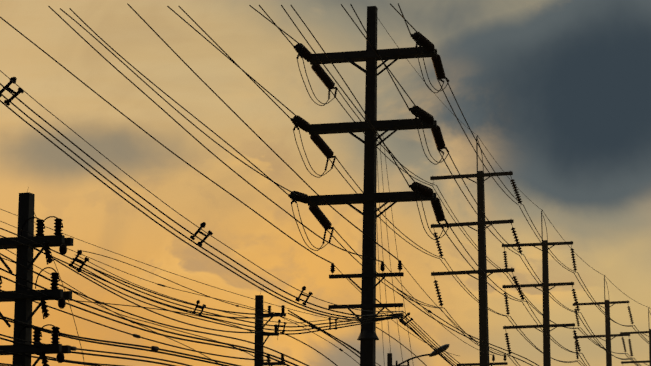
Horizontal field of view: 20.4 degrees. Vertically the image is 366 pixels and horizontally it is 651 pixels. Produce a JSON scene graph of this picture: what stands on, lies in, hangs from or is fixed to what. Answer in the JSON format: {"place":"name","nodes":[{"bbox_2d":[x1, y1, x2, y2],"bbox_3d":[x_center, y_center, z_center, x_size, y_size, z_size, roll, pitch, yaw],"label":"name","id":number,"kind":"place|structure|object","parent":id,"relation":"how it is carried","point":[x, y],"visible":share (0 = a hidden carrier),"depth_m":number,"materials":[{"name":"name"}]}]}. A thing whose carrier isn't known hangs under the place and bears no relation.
{"place":"outdoors","nodes":[
{"label":"outdoors","id":0,"kind":"place"},
{"bbox_2d":[0,0,650,365],"label":"sky","id":1,"kind":"structure","parent":0,"point":[557,92],"materials":[{"name":"orange"}]},
{"bbox_2d":[0,3,650,365],"bbox_3d":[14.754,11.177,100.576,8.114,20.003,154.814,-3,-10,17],"label":"power lines","id":2,"kind":"object","parent":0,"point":[369,197],"visible":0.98,"depth_m":53.44,"materials":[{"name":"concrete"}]},
{"label":"ground","id":3,"kind":"structure","parent":0,"visible":0},
{"bbox_2d":[0,187,73,365],"bbox_3d":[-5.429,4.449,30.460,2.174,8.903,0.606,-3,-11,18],"label":"pole","id":4,"kind":"object","parent":3,"relation":"on","point":[23,312],"visible":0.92,"depth_m":30.72,"materials":[{"name":"concrete"}]},
{"bbox_2d":[254,288,285,365],"bbox_3d":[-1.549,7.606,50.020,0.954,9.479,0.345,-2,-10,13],"label":"pole","id":5,"kind":"object","parent":3,"relation":"on","point":[259,338],"visible":0.67,"depth_m":50.55,"materials":[{"name":"concrete"}]},
{"bbox_2d":[387,344,449,365],"bbox_3d":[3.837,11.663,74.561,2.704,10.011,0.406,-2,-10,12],"label":"street lamp pole","id":6,"kind":"object","parent":3,"relation":"on","point":[433,353],"visible":0.9,"depth_m":75.29,"materials":[{"name":"metal"}]},
{"bbox_2d":[430,135,524,365],"bbox_3d":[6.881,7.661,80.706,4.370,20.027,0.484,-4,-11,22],"label":"pole","id":7,"kind":"object","parent":3,"relation":"on","point":[483,305],"visible":0.96,"depth_m":81.32,"materials":[{"name":"concrete"}]},
{"bbox_2d":[502,211,580,365],"bbox_3d":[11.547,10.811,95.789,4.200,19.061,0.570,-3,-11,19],"label":"pole","id":8,"kind":"object","parent":3,"relation":"on","point":[546,325],"visible":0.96,"depth_m":96.50,"materials":[{"name":"concrete"}]},
{"bbox_2d":[573,276,633,365],"bbox_3d":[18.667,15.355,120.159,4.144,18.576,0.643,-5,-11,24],"label":"pole","id":9,"kind":"object","parent":3,"relation":"on","point":[608,335],"visible":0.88,"depth_m":120.94,"materials":[{"name":"concrete"}]},
{"bbox_2d":[620,308,650,365],"bbox_3d":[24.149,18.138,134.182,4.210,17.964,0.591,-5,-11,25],"label":"pole","id":10,"kind":"object","parent":3,"relation":"on","point":[644,362],"visible":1,"depth_m":135.38,"materials":[{"name":"concrete"}]}
]}

